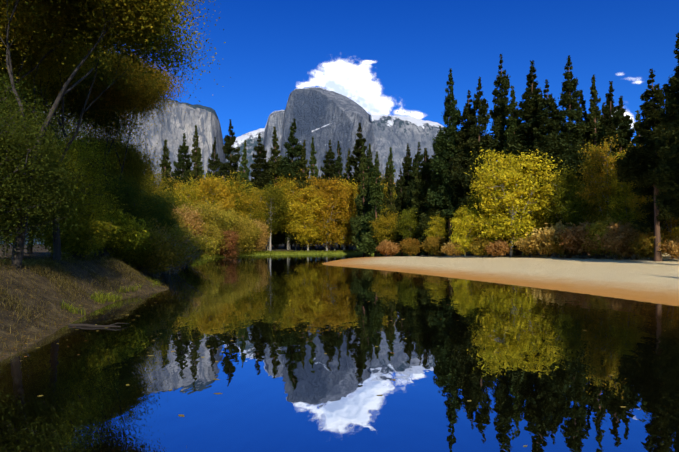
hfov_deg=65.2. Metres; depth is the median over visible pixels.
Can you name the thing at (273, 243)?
conifer tree
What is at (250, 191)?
alder
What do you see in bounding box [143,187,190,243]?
bank alder
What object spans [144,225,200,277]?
bush
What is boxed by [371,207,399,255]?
deciduous tree
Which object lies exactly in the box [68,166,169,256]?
bank alder
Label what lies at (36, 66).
cottonwood
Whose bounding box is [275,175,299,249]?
alder
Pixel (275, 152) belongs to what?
conifer tree
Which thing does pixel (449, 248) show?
willow
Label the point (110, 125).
cottonwood
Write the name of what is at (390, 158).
cedar
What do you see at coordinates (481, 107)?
pine
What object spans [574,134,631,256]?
cottonwood
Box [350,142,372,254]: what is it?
cedar
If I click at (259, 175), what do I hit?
pine
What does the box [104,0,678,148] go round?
sky
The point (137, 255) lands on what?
bush
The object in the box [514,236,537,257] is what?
willow
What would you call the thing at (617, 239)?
bush
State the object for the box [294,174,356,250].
cottonwood
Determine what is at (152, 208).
bush
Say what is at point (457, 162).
pine
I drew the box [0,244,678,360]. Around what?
valley ground
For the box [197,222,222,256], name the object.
bush
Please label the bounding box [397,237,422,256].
bush
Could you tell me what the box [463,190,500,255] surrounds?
alder
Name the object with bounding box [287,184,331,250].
deciduous tree
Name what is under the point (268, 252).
far shore grass
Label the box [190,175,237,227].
cottonwood
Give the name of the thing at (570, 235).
bush
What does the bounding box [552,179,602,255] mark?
deciduous tree
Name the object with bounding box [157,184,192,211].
alder
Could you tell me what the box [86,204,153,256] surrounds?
bush
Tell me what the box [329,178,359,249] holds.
cottonwood
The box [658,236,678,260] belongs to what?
bush
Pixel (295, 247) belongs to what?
alder
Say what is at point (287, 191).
deciduous tree
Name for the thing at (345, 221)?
deciduous tree
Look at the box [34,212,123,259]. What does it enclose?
green willow
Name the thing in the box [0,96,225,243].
washington column
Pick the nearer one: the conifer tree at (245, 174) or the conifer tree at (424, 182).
the conifer tree at (424, 182)
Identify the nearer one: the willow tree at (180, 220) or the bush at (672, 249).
the bush at (672, 249)
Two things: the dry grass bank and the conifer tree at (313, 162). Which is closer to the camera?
the dry grass bank
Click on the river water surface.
(515, 366)
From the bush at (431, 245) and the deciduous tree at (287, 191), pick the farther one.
the deciduous tree at (287, 191)
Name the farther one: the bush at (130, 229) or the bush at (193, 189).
the bush at (193, 189)
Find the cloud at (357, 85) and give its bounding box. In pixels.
[296,56,402,115]
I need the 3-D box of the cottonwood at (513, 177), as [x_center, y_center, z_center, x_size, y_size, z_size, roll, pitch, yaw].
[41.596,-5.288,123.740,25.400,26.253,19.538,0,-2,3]
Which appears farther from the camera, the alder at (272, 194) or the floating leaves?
the alder at (272, 194)
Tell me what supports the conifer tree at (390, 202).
on the valley ground at (643, 279)
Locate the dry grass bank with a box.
[0,253,168,356]
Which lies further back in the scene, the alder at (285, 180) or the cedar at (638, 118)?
the alder at (285, 180)
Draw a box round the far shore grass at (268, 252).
[195,250,403,260]
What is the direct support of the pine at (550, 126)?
on the valley ground at (643, 279)
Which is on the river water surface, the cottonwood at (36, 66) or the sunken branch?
the sunken branch
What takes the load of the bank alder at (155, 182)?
on the valley ground at (643, 279)
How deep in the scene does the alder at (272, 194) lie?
224.70 m
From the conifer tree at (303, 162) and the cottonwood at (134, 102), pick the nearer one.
the cottonwood at (134, 102)
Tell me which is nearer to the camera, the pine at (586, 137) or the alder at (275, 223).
the pine at (586, 137)
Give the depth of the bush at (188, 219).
149.65 m
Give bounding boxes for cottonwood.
[0,0,223,267]
[0,0,230,260]
[0,24,122,257]
[1,46,171,253]
[3,0,219,94]
[39,48,212,188]
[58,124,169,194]
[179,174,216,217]
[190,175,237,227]
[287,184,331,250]
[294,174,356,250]
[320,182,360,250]
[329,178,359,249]
[334,184,359,250]
[356,176,396,212]
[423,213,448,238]
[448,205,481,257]
[466,147,566,256]
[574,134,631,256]
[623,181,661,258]
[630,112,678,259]
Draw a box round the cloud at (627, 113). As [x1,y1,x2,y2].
[624,111,633,128]
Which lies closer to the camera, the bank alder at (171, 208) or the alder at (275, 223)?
the bank alder at (171, 208)
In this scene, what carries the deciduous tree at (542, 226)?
on the valley ground at (643, 279)
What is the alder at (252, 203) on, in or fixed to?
on the valley ground at (643, 279)
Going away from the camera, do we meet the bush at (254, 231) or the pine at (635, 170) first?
the pine at (635, 170)
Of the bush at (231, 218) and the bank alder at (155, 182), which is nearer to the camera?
the bank alder at (155, 182)
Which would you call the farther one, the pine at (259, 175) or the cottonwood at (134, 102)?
the pine at (259, 175)
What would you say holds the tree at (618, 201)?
on the valley ground at (643, 279)
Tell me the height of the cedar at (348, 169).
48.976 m
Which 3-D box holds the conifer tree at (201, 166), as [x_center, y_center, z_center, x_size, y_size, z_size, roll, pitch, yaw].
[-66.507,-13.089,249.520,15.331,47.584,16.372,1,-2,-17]
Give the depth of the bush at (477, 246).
125.56 m
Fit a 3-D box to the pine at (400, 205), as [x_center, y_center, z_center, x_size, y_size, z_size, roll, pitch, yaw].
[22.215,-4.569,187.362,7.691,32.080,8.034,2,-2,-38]
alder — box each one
[0,31,78,252]
[0,86,114,269]
[0,107,109,259]
[3,79,109,256]
[28,118,132,259]
[34,131,98,254]
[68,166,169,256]
[109,156,166,233]
[134,160,180,217]
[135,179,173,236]
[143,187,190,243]
[147,173,187,196]
[150,188,184,226]
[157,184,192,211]
[164,191,191,210]
[200,169,235,213]
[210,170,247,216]
[225,178,246,214]
[230,180,268,249]
[245,180,263,226]
[256,181,291,249]
[260,183,285,249]
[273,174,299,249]
[275,165,316,249]
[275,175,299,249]
[324,191,340,250]
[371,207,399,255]
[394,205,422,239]
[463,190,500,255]
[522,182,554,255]
[533,160,585,256]
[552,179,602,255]
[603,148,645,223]
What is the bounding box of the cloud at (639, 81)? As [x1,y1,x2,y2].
[617,73,640,83]
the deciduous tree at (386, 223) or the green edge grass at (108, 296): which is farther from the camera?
the deciduous tree at (386, 223)
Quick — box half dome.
[226,87,497,243]
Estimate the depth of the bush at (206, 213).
158.20 m
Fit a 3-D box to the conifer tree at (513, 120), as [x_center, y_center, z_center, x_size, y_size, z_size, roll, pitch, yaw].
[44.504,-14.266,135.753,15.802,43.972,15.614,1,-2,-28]
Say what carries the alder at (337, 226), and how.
on the valley ground at (643, 279)
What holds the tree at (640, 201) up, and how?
on the valley ground at (643, 279)
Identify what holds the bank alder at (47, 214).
on the valley ground at (643, 279)
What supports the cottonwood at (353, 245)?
on the valley ground at (643, 279)
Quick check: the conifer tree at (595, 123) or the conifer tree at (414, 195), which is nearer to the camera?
the conifer tree at (595, 123)
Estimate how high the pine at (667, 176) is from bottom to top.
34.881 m
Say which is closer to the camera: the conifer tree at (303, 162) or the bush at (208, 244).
the bush at (208, 244)
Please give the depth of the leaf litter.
29.20 m
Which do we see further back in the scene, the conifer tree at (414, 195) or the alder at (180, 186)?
the alder at (180, 186)
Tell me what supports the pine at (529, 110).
on the valley ground at (643, 279)
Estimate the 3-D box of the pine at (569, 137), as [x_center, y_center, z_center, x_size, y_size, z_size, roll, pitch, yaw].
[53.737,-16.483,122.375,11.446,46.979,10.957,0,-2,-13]
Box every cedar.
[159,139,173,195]
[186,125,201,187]
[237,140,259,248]
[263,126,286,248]
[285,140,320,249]
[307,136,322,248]
[337,148,352,248]
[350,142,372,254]
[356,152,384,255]
[368,143,372,166]
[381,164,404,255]
[383,147,406,238]
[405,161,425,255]
[413,156,458,255]
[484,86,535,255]
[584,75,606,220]
[628,110,666,248]
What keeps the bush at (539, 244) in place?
on the valley ground at (643, 279)
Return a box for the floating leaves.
[24,282,624,446]
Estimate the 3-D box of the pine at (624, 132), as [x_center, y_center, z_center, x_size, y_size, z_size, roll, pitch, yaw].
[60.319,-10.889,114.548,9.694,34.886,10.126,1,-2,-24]
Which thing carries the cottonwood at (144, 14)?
on the valley ground at (643, 279)
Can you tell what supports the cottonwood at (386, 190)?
on the valley ground at (643, 279)
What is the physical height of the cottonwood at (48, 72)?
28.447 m
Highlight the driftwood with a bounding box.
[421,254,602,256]
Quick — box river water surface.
[0,254,678,451]
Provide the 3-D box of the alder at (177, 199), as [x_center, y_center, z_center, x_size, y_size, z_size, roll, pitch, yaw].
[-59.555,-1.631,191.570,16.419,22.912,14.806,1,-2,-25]
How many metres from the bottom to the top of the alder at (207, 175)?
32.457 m
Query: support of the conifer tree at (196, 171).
on the valley ground at (643, 279)
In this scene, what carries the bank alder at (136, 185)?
on the valley ground at (643, 279)
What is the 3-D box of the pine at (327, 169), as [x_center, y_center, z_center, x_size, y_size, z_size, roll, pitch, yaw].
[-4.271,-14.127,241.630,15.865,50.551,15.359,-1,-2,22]
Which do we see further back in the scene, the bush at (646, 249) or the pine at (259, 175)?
the pine at (259, 175)
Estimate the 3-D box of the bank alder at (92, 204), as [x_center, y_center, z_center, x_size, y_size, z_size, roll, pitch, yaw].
[-23.763,-2.997,45.724,10.861,12.768,9.831,0,-2,7]
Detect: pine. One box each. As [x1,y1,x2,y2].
[169,133,191,188]
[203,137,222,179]
[220,119,241,184]
[248,133,271,243]
[269,118,309,249]
[318,139,339,249]
[334,141,345,248]
[348,123,369,192]
[394,168,410,255]
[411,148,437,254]
[426,68,465,255]
[447,90,480,255]
[460,76,498,255]
[477,54,510,255]
[503,60,550,255]
[520,79,564,255]
[551,55,595,255]
[576,91,592,184]
[596,95,634,196]
[615,69,678,260]
[648,32,678,219]
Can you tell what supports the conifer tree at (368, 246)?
on the valley ground at (643, 279)
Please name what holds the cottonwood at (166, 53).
on the valley ground at (643, 279)
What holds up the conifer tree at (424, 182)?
on the valley ground at (643, 279)
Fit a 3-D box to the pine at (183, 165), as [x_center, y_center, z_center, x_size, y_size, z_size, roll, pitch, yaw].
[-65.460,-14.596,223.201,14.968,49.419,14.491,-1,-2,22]
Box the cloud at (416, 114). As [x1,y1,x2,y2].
[392,107,425,118]
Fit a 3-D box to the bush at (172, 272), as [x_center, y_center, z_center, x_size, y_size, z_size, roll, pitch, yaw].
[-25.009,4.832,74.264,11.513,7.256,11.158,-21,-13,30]
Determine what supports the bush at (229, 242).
on the valley ground at (643, 279)
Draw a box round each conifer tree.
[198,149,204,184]
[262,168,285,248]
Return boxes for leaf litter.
[0,256,163,357]
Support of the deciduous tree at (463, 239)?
on the valley ground at (643, 279)
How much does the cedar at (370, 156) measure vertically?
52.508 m
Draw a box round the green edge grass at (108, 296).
[59,278,159,314]
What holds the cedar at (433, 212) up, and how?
on the valley ground at (643, 279)
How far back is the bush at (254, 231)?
192.38 m
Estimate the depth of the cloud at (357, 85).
9592.14 m
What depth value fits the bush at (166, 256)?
59.95 m
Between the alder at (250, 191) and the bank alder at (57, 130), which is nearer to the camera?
the bank alder at (57, 130)
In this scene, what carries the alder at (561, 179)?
on the valley ground at (643, 279)
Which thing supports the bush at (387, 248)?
on the valley ground at (643, 279)
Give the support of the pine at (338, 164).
on the valley ground at (643, 279)
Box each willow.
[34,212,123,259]
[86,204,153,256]
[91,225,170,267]
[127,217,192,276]
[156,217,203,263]
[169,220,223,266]
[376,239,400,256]
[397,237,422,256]
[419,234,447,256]
[441,241,463,257]
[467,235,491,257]
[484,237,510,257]
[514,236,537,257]
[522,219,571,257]
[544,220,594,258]
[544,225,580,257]
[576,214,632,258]
[580,235,605,258]
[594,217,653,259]
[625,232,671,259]
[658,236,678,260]
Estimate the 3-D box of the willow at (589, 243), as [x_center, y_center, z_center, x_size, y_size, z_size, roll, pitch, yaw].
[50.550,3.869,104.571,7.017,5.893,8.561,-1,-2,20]
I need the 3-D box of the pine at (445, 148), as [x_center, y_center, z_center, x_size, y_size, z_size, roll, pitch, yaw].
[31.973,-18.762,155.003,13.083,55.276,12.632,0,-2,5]
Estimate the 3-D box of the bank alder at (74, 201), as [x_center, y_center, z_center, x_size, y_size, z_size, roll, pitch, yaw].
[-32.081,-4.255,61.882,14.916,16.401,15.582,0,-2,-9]
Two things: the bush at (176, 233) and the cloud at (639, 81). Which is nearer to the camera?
the bush at (176, 233)
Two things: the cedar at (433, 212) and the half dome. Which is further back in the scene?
the half dome
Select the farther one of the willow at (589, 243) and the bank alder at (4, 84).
the willow at (589, 243)
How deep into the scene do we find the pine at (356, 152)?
240.61 m
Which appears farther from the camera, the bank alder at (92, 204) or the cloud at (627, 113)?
the cloud at (627, 113)
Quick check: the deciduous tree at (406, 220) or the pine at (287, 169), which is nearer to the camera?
the deciduous tree at (406, 220)
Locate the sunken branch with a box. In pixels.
[68,323,128,327]
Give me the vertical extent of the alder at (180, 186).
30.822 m
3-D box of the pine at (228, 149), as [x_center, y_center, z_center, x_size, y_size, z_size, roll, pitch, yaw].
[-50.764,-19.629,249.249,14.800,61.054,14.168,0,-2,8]
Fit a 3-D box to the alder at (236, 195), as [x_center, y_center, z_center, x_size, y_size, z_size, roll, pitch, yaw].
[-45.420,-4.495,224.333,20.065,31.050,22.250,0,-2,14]
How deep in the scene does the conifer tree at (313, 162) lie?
260.93 m
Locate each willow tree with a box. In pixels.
[172,211,185,229]
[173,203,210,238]
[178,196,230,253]
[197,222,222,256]
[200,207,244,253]
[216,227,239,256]
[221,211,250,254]
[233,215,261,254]
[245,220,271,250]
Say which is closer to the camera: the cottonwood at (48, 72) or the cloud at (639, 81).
the cottonwood at (48, 72)
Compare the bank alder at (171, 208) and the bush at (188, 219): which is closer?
the bank alder at (171, 208)
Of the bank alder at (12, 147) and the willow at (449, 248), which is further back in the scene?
the willow at (449, 248)

